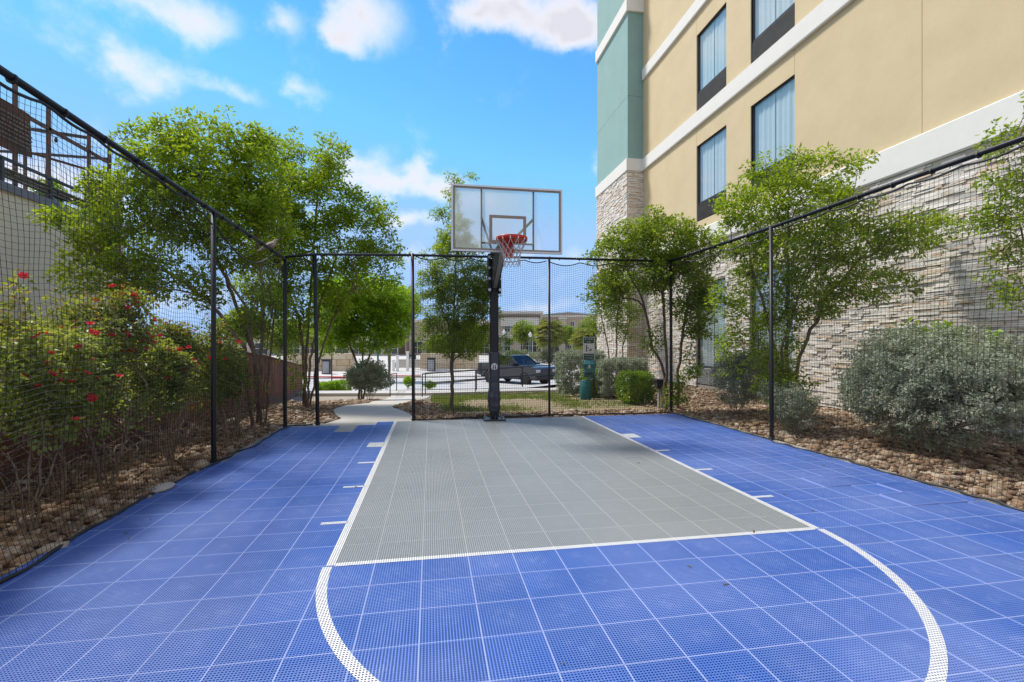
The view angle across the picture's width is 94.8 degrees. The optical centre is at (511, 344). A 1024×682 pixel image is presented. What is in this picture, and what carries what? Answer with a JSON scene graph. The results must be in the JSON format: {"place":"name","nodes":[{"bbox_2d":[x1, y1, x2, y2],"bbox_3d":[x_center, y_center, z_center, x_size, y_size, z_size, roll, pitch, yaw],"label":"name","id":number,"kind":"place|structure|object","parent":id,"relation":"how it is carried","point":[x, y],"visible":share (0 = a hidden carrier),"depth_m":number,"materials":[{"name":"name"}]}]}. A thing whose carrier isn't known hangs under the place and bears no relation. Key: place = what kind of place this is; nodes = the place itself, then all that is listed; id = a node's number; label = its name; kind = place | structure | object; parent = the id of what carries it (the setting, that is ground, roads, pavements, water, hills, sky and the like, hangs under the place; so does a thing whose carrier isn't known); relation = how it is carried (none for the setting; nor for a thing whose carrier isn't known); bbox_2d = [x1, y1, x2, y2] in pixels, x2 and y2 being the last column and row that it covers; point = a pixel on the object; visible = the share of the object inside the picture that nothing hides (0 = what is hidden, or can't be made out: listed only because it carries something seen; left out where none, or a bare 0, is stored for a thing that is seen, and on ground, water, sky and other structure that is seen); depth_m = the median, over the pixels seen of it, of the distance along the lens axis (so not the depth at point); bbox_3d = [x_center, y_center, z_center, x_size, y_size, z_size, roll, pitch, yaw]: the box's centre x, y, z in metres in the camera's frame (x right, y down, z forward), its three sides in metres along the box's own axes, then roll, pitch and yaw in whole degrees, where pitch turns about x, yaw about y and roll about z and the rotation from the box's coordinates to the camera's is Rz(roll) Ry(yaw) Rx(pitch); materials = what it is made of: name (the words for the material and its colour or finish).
{"place":"outdoors","nodes":[
{"label":"outdoors","id":0,"kind":"place"},
{"bbox_2d":[0,0,596,343],"label":"sky","id":1,"kind":"structure","parent":0,"point":[503,92],"materials":[{"name":"blue"}]},
{"bbox_2d":[328,389,438,422],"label":"path","id":2,"kind":"structure","parent":0,"point":[384,410],"depth_m":10.32,"materials":[{"name":"concrete"}]},
{"bbox_2d":[390,373,396,396],"bbox_3d":[-5.076,1.709,20.200,0.044,1.062,3.285,0,0,-9],"label":"handrail","id":3,"kind":"object","parent":2,"relation":"on","point":[394,383],"visible":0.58,"depth_m":20.98,"materials":[{"name":"grey metal"}]},
{"bbox_2d":[425,365,551,393],"bbox_3d":[-0.544,1.529,21.400,7.212,1.102,0.044,0,0,-32],"label":"handrail","id":4,"kind":"object","parent":2,"relation":"on","point":[469,379],"visible":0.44,"depth_m":20.50,"materials":[{"name":"metal"}]},
{"bbox_2d":[422,364,555,396],"bbox_3d":[-0.522,1.479,20.150,7.024,1.122,0.044,0,0,-32],"label":"handrail","id":5,"kind":"object","parent":2,"relation":"on","point":[475,380],"visible":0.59,"depth_m":19.57,"materials":[{"name":"metal"}]},
{"bbox_2d":[266,353,583,378],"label":"plaza","id":6,"kind":"structure","parent":0,"point":[402,371],"depth_m":45.53,"materials":[{"name":"concrete"}]},
{"bbox_2d":[287,353,354,370],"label":"stone wall","id":7,"kind":"structure","parent":6,"relation":"on","point":[342,362],"depth_m":45.99,"materials":[{"name":"stone"}]},
{"bbox_2d":[321,359,332,373],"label":"litter bin","id":8,"kind":"object","parent":6,"relation":"on","point":[326,366],"visible":0.97,"depth_m":41.67,"materials":[{"name":"grey metal"}]},
{"bbox_2d":[396,355,398,370],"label":"plaza post","id":9,"kind":"object","parent":6,"relation":"on","point":[397,362],"visible":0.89,"depth_m":45.88,"materials":[{"name":"white paint"}]},
{"bbox_2d":[406,351,408,370],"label":"plaza post","id":10,"kind":"object","parent":6,"relation":"on","point":[407,360],"visible":0.89,"depth_m":45.88,"materials":[{"name":"white paint"}]},
{"bbox_2d":[395,359,419,367],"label":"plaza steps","id":11,"kind":"structure","parent":6,"relation":"on","point":[402,363],"depth_m":52.90,"materials":[{"name":"concrete"}]},
{"bbox_2d":[427,357,435,370],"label":"litter bin","id":12,"kind":"object","parent":6,"relation":"on","point":[429,363],"visible":0.87,"depth_m":45.70,"materials":[{"name":"grey metal"}]},
{"bbox_2d":[421,353,478,368],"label":"stone wall","id":13,"kind":"structure","parent":6,"relation":"on","point":[458,365],"depth_m":50.00,"materials":[{"name":"stone"}]},
{"bbox_2d":[502,348,534,357],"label":"roadside shrub","id":14,"kind":"object","parent":6,"relation":"on","point":[523,353],"visible":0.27,"depth_m":59.94,"materials":[{"name":"green plant"}]},
{"bbox_2d":[530,350,554,362],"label":"roadside shrub","id":15,"kind":"object","parent":6,"relation":"on","point":[539,356],"visible":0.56,"depth_m":61.63,"materials":[{"name":"green plant"}]},
{"bbox_2d":[532,318,568,362],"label":"tree","id":16,"kind":"object","parent":6,"relation":"on","point":[540,338],"visible":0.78,"depth_m":60.79,"materials":[{"name":"green plant"}]},
{"bbox_2d":[568,326,597,350],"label":"tree","id":17,"kind":"object","parent":6,"relation":"on","point":[577,335],"visible":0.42,"depth_m":49.20,"materials":[{"name":"green plant"}]},
{"bbox_2d":[306,377,566,390],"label":"road","id":18,"kind":"structure","parent":0,"point":[402,386],"depth_m":30.67,"materials":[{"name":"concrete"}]},
{"bbox_2d":[329,346,334,380],"bbox_3d":[-12.625,1.402,32.993,0.400,2.600,0.085,0,0,-10],"label":"sign pole","id":19,"kind":"object","parent":18,"relation":"on","point":[331,362],"visible":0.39,"depth_m":32.96,"materials":[{"name":"grey metal"}]},
{"bbox_2d":[477,355,555,384],"bbox_3d":[0.222,1.697,31.957,2.520,1.916,5.970,0,0,-43],"label":"pickup truck","id":20,"kind":"object","parent":18,"relation":"on","point":[523,362],"visible":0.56,"depth_m":30.79,"materials":[{"name":"blue metal"}]},
{"bbox_2d":[297,377,602,395],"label":"pavement","id":21,"kind":"structure","parent":0,"point":[377,393],"depth_m":20.58,"materials":[{"name":"concrete"}]},
{"bbox_2d":[239,346,671,423],"bbox_3d":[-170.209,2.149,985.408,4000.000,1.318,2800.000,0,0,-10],"label":"ground","id":22,"kind":"structure","parent":0,"point":[299,398],"depth_m":18.94,"materials":[{"name":"grey concrete"}]},
{"bbox_2d":[28,177,67,202],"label":"terrace plant","id":23,"kind":"object","parent":22,"relation":"on","point":[55,186],"visible":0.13,"depth_m":10.64,"materials":[{"name":"green plant"}]},
{"bbox_2d":[0,180,127,328],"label":"stucco building","id":24,"kind":"structure","parent":22,"relation":"on","point":[23,258],"depth_m":9.56,"materials":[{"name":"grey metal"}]},
{"bbox_2d":[0,155,103,209],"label":"terrace railing","id":25,"kind":"object","parent":24,"relation":"on","point":[23,180],"visible":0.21,"depth_m":9.92,"materials":[{"name":"dark bronze metal"},{"name":"galvanised steel"}]},
{"bbox_2d":[0,84,111,197],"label":"pergola","id":26,"kind":"object","parent":24,"relation":"on","point":[49,130],"visible":0.3,"depth_m":10.72,"materials":[{"name":"brown wood"}]},
{"bbox_2d":[0,98,31,157],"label":"banner","id":27,"kind":"object","parent":26,"relation":"attached to","point":[16,137],"visible":0.83,"depth_m":9.48,"materials":[{"name":"brown fabric"}]},
{"bbox_2d":[32,129,99,148],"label":"string lights","id":28,"kind":"object","parent":26,"relation":"hanging from","point":[55,140],"visible":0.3,"depth_m":10.98,"materials":[{"name":"brown metal"}]},
{"bbox_2d":[23,152,105,211],"bbox_3d":[-11.036,-3.797,11.793,0.068,1.435,1.836,0,0,19],"label":"terrace screen","id":29,"kind":"object","parent":24,"relation":"on","point":[40,155],"visible":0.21,"depth_m":11.48,"materials":[{"name":"brown metal"}]},
{"bbox_2d":[81,179,122,224],"bbox_3d":[-10.419,-3.580,12.027,0.560,1.000,0.710,0,0,-10],"label":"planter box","id":30,"kind":"object","parent":24,"relation":"on","point":[103,197],"visible":0.02,"depth_m":11.75,"materials":[{"name":"grey metal"}]},
{"bbox_2d":[0,321,302,489],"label":"wooden fence","id":31,"kind":"object","parent":22,"relation":"on","point":[25,455],"visible":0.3,"depth_m":6.47,"materials":[{"name":"brown wood"}]},
{"bbox_2d":[0,405,337,571],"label":"bed soil","id":32,"kind":"structure","parent":22,"relation":"on","point":[11,535],"depth_m":4.96,"materials":[{"name":"brown soil"}]},
{"bbox_2d":[0,264,124,532],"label":"rose bush","id":33,"kind":"object","parent":32,"relation":"on","point":[7,351],"visible":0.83,"depth_m":3.73,"materials":[{"name":"green plant"}]},
{"bbox_2d":[0,282,191,501],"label":"rose bush","id":34,"kind":"object","parent":32,"relation":"on","point":[105,353],"visible":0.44,"depth_m":4.78,"materials":[{"name":"green plant"}]},
{"bbox_2d":[0,65,289,583],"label":"netting fence","id":35,"kind":"object","parent":32,"relation":"on","point":[57,109],"visible":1,"depth_m":4.14,"materials":[{"name":"black metal"}]},
{"bbox_2d":[257,239,277,251],"bbox_3d":[-3.931,-1.591,7.589,0.139,0.234,0.290,0,0,41],"label":"dove","id":36,"kind":"object","parent":35,"relation":"on","point":[272,244],"visible":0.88,"depth_m":7.58,"materials":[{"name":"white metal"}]},
{"bbox_2d":[75,311,239,466],"bbox_3d":[-4.522,0.522,5.901,1.546,1.928,2.137,0,0,-10],"label":"rose bush","id":37,"kind":"object","parent":32,"relation":"on","point":[168,362],"visible":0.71,"depth_m":5.72,"materials":[{"name":"green plant"}]},
{"bbox_2d":[24,105,303,427],"bbox_3d":[-6.226,-1.518,8.870,4.389,6.067,2.544,0,0,-10],"label":"tree","id":38,"kind":"object","parent":32,"relation":"on","point":[258,218],"visible":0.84,"depth_m":8.54,"materials":[{"name":"green plant"}]},
{"bbox_2d":[167,315,269,446],"bbox_3d":[-4.480,0.529,6.956,1.206,1.908,2.468,0,0,-10],"label":"rose bush","id":39,"kind":"object","parent":32,"relation":"on","point":[223,347],"visible":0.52,"depth_m":6.69,"materials":[{"name":"green plant"}]},
{"bbox_2d":[184,342,272,437],"bbox_3d":[-4.630,0.683,7.421,1.138,1.598,2.382,0,0,-10],"label":"rose bush","id":40,"kind":"object","parent":32,"relation":"on","point":[233,402],"visible":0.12,"depth_m":7.39,"materials":[{"name":"green plant"}]},
{"bbox_2d":[229,125,410,407],"bbox_3d":[-4.888,-1.941,11.969,4.670,7.006,2.818,0,0,-10],"label":"tree","id":41,"kind":"object","parent":32,"relation":"on","point":[344,213],"visible":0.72,"depth_m":11.67,"materials":[{"name":"green plant"}]},
{"bbox_2d":[216,303,271,345],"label":"tree","id":42,"kind":"object","parent":22,"relation":"on","point":[234,325],"visible":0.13,"depth_m":39.19,"materials":[{"name":"green plant"}]},
{"bbox_2d":[257,317,309,353],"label":"tree","id":43,"kind":"object","parent":22,"relation":"on","point":[280,341],"visible":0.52,"depth_m":47.30,"materials":[{"name":"green plant"}]},
{"bbox_2d":[314,381,334,390],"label":"hedge","id":44,"kind":"object","parent":22,"relation":"on","point":[324,384],"visible":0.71,"depth_m":23.36,"materials":[{"name":"green plant"}]},
{"bbox_2d":[304,310,344,352],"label":"tree","id":45,"kind":"object","parent":22,"relation":"on","point":[310,343],"visible":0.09,"depth_m":59.19,"materials":[{"name":"green plant"}]},
{"bbox_2d":[246,328,404,355],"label":"shop building","id":46,"kind":"structure","parent":22,"relation":"on","point":[398,351],"depth_m":83.95,"materials":[{"name":"beige paint"}]},
{"bbox_2d":[254,343,267,353],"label":"shop window","id":47,"kind":"structure","parent":46,"relation":"in","point":[257,345],"depth_m":83.94,"materials":[{"name":"grey glass"}]},
{"bbox_2d":[287,344,299,352],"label":"shop window","id":48,"kind":"structure","parent":46,"relation":"in","point":[298,348],"depth_m":83.94,"materials":[{"name":"grey glass"}]},
{"bbox_2d":[352,343,365,353],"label":"shop window","id":49,"kind":"structure","parent":46,"relation":"in","point":[358,352],"depth_m":83.94,"materials":[{"name":"grey glass"}]},
{"bbox_2d":[385,345,397,353],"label":"shop window","id":50,"kind":"structure","parent":46,"relation":"in","point":[395,351],"depth_m":83.94,"materials":[{"name":"grey glass"}]},
{"bbox_2d":[307,376,345,378],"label":"red kerb","id":51,"kind":"structure","parent":22,"relation":"on","point":[336,377],"depth_m":37.42,"materials":[{"name":"paint"}]},
{"bbox_2d":[333,379,351,390],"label":"hedge","id":52,"kind":"object","parent":22,"relation":"on","point":[340,387],"visible":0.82,"depth_m":23.48,"materials":[{"name":"green plant"}]},
{"bbox_2d":[305,273,416,399],"bbox_3d":[-5.085,-0.277,15.908,3.715,4.422,2.689,0,0,-10],"label":"tree","id":53,"kind":"object","parent":22,"relation":"on","point":[384,319],"visible":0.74,"depth_m":15.42,"materials":[{"name":"green plant"}]},
{"bbox_2d":[341,357,396,399],"bbox_3d":[-4.551,1.130,15.137,1.663,1.451,1.410,0,0,-10],"label":"sage bush","id":54,"kind":"object","parent":22,"relation":"on","point":[365,375],"visible":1,"depth_m":14.80,"materials":[{"name":"green plant"}]},
{"bbox_2d":[365,283,421,372],"bbox_3d":[-8.984,-0.890,33.992,5.011,7.305,2.949,0,0,-10],"label":"tree","id":55,"kind":"object","parent":22,"relation":"on","point":[389,357],"visible":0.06,"depth_m":33.95,"materials":[{"name":"green plant"}]},
{"bbox_2d":[402,375,415,387],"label":"young shrub","id":56,"kind":"object","parent":22,"relation":"on","point":[407,379],"visible":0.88,"depth_m":25.94,"materials":[{"name":"green plant"}]},
{"bbox_2d":[401,286,421,350],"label":"tree","id":57,"kind":"object","parent":22,"relation":"on","point":[407,346],"visible":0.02,"depth_m":49.88,"materials":[{"name":"plant"}]},
{"bbox_2d":[423,380,435,388],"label":"young shrub","id":58,"kind":"object","parent":22,"relation":"on","point":[431,386],"visible":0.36,"depth_m":24.90,"materials":[{"name":"green plant"}]},
{"bbox_2d":[425,334,446,352],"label":"tree","id":59,"kind":"object","parent":22,"relation":"on","point":[435,342],"visible":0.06,"depth_m":51.27,"materials":[{"name":"green plant"}]},
{"bbox_2d":[405,319,489,354],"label":"shop building","id":60,"kind":"structure","parent":22,"relation":"on","point":[423,341],"depth_m":88.00,"materials":[{"name":"beige paint"}]},
{"bbox_2d":[415,341,422,353],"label":"shop window","id":61,"kind":"structure","parent":60,"relation":"in","point":[416,350],"depth_m":87.95,"materials":[{"name":"grey glass"}]},
{"bbox_2d":[457,324,489,349],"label":"tree","id":62,"kind":"object","parent":22,"relation":"on","point":[475,337],"visible":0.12,"depth_m":61.25,"materials":[{"name":"green plant"}]},
{"bbox_2d":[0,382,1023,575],"bbox_3d":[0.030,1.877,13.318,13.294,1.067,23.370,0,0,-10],"label":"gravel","id":63,"kind":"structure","parent":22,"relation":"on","point":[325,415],"depth_m":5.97,"materials":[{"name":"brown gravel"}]},
{"bbox_2d":[150,482,175,492],"bbox_3d":[-3.465,1.420,4.679,0.166,0.060,0.314,0,0,-10],"label":"edge stone","id":64,"kind":"object","parent":63,"relation":"on","point":[165,486],"visible":0.98,"depth_m":4.62,"materials":[{"name":"grey stone"}]},
{"bbox_2d":[703,141,965,426],"bbox_3d":[5.537,-1.044,8.503,4.150,5.124,2.160,0,0,5],"label":"tree","id":65,"kind":"object","parent":63,"relation":"in","point":[829,190],"visible":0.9,"depth_m":8.18,"materials":[{"name":"green plant"}]},
{"bbox_2d":[832,320,1023,455],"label":"sage bush","id":66,"kind":"object","parent":63,"relation":"on","point":[886,343],"visible":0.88,"depth_m":5.83,"materials":[{"name":"green plant"}]},
{"bbox_2d":[498,311,542,353],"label":"shop building","id":67,"kind":"structure","parent":22,"relation":"on","point":[512,321],"depth_m":94.80,"materials":[{"name":"beige paint"}]},
{"bbox_2d":[526,339,532,352],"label":"shop window","id":68,"kind":"structure","parent":67,"relation":"in","point":[527,346],"depth_m":94.96,"materials":[{"name":"grey glass"}]},
{"bbox_2d":[533,340,540,352],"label":"shop window","id":69,"kind":"structure","parent":67,"relation":"in","point":[534,344],"depth_m":94.96,"materials":[{"name":"grey glass"}]},
{"bbox_2d":[510,320,535,352],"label":"tree","id":70,"kind":"object","parent":22,"relation":"on","point":[529,327],"visible":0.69,"depth_m":77.42,"materials":[{"name":"green plant"}]},
{"bbox_2d":[556,324,575,349],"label":"tree","id":71,"kind":"object","parent":22,"relation":"on","point":[570,328],"visible":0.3,"depth_m":84.45,"materials":[{"name":"green plant"}]},
{"bbox_2d":[542,312,596,352],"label":"shop building","id":72,"kind":"structure","parent":22,"relation":"on","point":[569,320],"depth_m":100.91,"materials":[{"name":"beige paint"}]},
{"bbox_2d":[571,317,596,339],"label":"tree","id":73,"kind":"object","parent":22,"relation":"on","point":[583,325],"visible":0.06,"depth_m":59.59,"materials":[{"name":"green plant"}]},
{"bbox_2d":[583,333,594,398],"bbox_3d":[2.159,0.658,13.232,0.325,1.960,0.237,0,0,10],"label":"pet waste station","id":74,"kind":"object","parent":22,"relation":"on","point":[590,365],"visible":0.93,"depth_m":13.27,"materials":[{"name":"green paint"}]},
{"bbox_2d":[582,267,643,374],"bbox_3d":[4.102,-0.627,18.984,2.580,5.158,1.216,0,0,-2],"label":"tree","id":75,"kind":"object","parent":22,"relation":"on","point":[623,327],"visible":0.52,"depth_m":18.97,"materials":[{"name":"green plant"}]},
{"bbox_2d":[595,0,1023,437],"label":"hotel","id":76,"kind":"structure","parent":22,"relation":"on","point":[699,102],"depth_m":11.18,"materials":[{"name":"yellow paint"}]},
{"bbox_2d":[698,126,725,220],"bbox_3d":[6.674,-5.480,15.396,0.355,2.600,1.650,0,0,-10],"label":"window","id":77,"kind":"structure","parent":76,"relation":"in","point":[707,148],"depth_m":15.59,"materials":[{"name":"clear glass"}]},
{"bbox_2d":[698,4,725,109],"bbox_3d":[6.674,-9.280,15.396,0.355,2.600,1.650,0,0,-10],"label":"window","id":78,"kind":"structure","parent":76,"relation":"in","point":[711,85],"depth_m":15.46,"materials":[{"name":"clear glass"}]},
{"bbox_2d":[698,278,726,387],"bbox_3d":[6.674,-0.340,15.396,0.355,3.440,1.650,0,0,-10],"label":"window","id":79,"kind":"structure","parent":76,"relation":"in","point":[708,353],"depth_m":15.59,"materials":[{"name":"blue glass"}]},
{"bbox_2d":[752,75,794,192],"bbox_3d":[7.146,-5.480,12.666,0.355,2.600,1.650,0,0,-10],"label":"window","id":80,"kind":"structure","parent":76,"relation":"in","point":[763,112],"depth_m":12.70,"materials":[{"name":"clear glass"}]},
{"bbox_2d":[752,0,794,62],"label":"window","id":81,"kind":"structure","parent":76,"relation":"in","point":[766,31],"depth_m":12.88,"materials":[{"name":"blue glass"}]},
{"bbox_2d":[752,263,795,393],"bbox_3d":[7.146,-0.340,12.666,0.355,3.440,1.650,0,0,-10],"label":"window","id":82,"kind":"structure","parent":76,"relation":"in","point":[755,308],"depth_m":12.99,"materials":[{"name":"blue glass"}]},
{"bbox_2d":[635,383,1023,503],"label":"bed soil","id":83,"kind":"structure","parent":22,"relation":"on","point":[985,468],"depth_m":6.48,"materials":[{"name":"brown soil"}]},
{"bbox_2d":[576,204,728,410],"bbox_3d":[3.137,-0.787,10.368,3.479,4.606,1.751,0,0,-10],"label":"tree","id":84,"kind":"object","parent":83,"relation":"on","point":[687,241],"visible":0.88,"depth_m":10.16,"materials":[{"name":"green plant"}]},
{"bbox_2d":[652,379,667,407],"bbox_3d":[3.430,1.164,10.901,0.290,0.710,0.220,0,0,-10],"label":"garden light","id":85,"kind":"object","parent":83,"relation":"on","point":[660,389],"visible":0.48,"depth_m":10.87,"materials":[{"name":"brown metal"}]},
{"bbox_2d":[704,341,800,414],"bbox_3d":[4.772,0.718,9.664,1.305,1.595,2.670,0,0,-10],"label":"sage bush","id":86,"kind":"object","parent":83,"relation":"on","point":[729,388],"visible":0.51,"depth_m":9.50,"materials":[{"name":"green plant"}]},
{"bbox_2d":[757,379,823,433],"bbox_3d":[4.487,1.042,7.667,0.668,0.941,1.012,0,0,-21],"label":"sage bush","id":87,"kind":"object","parent":83,"relation":"on","point":[802,407],"visible":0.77,"depth_m":7.50,"materials":[{"name":"green plant"}]},
{"bbox_2d":[891,316,1005,439],"bbox_3d":[6.207,0.548,6.769,0.694,1.926,1.527,0,0,-10],"label":"young shrub","id":88,"kind":"object","parent":83,"relation":"on","point":[944,323],"visible":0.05,"depth_m":6.72,"materials":[{"name":"green plant"}]},
{"bbox_2d":[952,92,1023,313],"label":"tree","id":89,"kind":"object","parent":83,"relation":"on","point":[1007,181],"visible":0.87,"depth_m":5.19,"materials":[{"name":"green plant"}]},
{"bbox_2d":[423,392,655,412],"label":"lawn","id":90,"kind":"structure","parent":0,"point":[520,402],"depth_m":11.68,"materials":[{"name":"plant"}]},
{"bbox_2d":[553,348,606,395],"bbox_3d":[2.168,0.926,15.009,1.718,1.604,1.353,0,0,-10],"label":"sage hedge","id":91,"kind":"object","parent":90,"relation":"on","point":[569,383],"visible":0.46,"depth_m":14.63,"materials":[{"name":"green plant"}]},
{"bbox_2d":[580,377,595,398],"bbox_3d":[2.120,1.227,13.128,0.486,0.605,0.329,0,0,-20],"label":"waste bin","id":92,"kind":"object","parent":90,"relation":"on","point":[586,385],"visible":0.96,"depth_m":12.97,"materials":[{"name":"green metal"}]},
{"bbox_2d":[578,368,607,396],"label":"boxwood","id":93,"kind":"object","parent":90,"relation":"on","point":[582,376],"visible":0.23,"depth_m":13.84,"materials":[{"name":"green plant"}]},
{"bbox_2d":[595,355,648,398],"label":"sage hedge","id":94,"kind":"object","parent":90,"relation":"on","point":[606,363],"visible":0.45,"depth_m":13.24,"materials":[{"name":"green plant"}]},
{"bbox_2d":[614,369,656,403],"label":"boxwood","id":95,"kind":"object","parent":90,"relation":"on","point":[625,391],"visible":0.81,"depth_m":11.65,"materials":[{"name":"green plant"}]},
{"bbox_2d":[415,409,668,420],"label":"bed soil","id":96,"kind":"structure","parent":0,"point":[548,416],"depth_m":9.75,"materials":[{"name":"brown soil"}]},
{"bbox_2d":[414,171,517,411],"bbox_3d":[-1.000,-1.070,10.047,2.174,5.188,1.594,0,0,-10],"label":"tree","id":97,"kind":"object","parent":96,"relation":"on","point":[442,247],"visible":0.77,"depth_m":9.73,"materials":[{"name":"green plant"}]},
{"bbox_2d":[219,414,1013,661],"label":"court slab","id":98,"kind":"structure","parent":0,"point":[346,427],"depth_m":7.84,"materials":[{"name":"grey and grey concrete sport tile"},{"name":"white paint"}]},
{"bbox_2d":[285,253,672,426],"bbox_3d":[-0.319,-0.160,9.221,7.570,3.240,0.363,0,0,-13],"label":"netting fence","id":99,"kind":"object","parent":98,"relation":"on","point":[315,315],"visible":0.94,"depth_m":9.40,"materials":[{"name":"black metal"}]},
{"bbox_2d":[0,414,1023,681],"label":"sports court","id":100,"kind":"object","parent":98,"relation":"on","point":[546,546],"visible":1,"depth_m":3.01,"materials":[{"name":"blue plastic"}]},
{"bbox_2d":[451,183,561,421],"bbox_3d":[-0.323,-0.560,8.011,1.639,4.000,1.994,0,0,-38],"label":"basketball hoop","id":101,"kind":"object","parent":100,"relation":"on","point":[490,219],"visible":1,"depth_m":7.66,"materials":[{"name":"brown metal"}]},
{"bbox_2d":[119,424,979,663],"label":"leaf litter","id":102,"kind":"object","parent":100,"relation":"on","point":[687,565],"visible":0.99,"depth_m":3.60,"materials":[{"name":"brown plant"}]},
{"bbox_2d":[669,135,1023,511],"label":"netting fence","id":103,"kind":"object","parent":98,"relation":"on","point":[977,155],"visible":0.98,"depth_m":5.56,"materials":[{"name":"black metal"}]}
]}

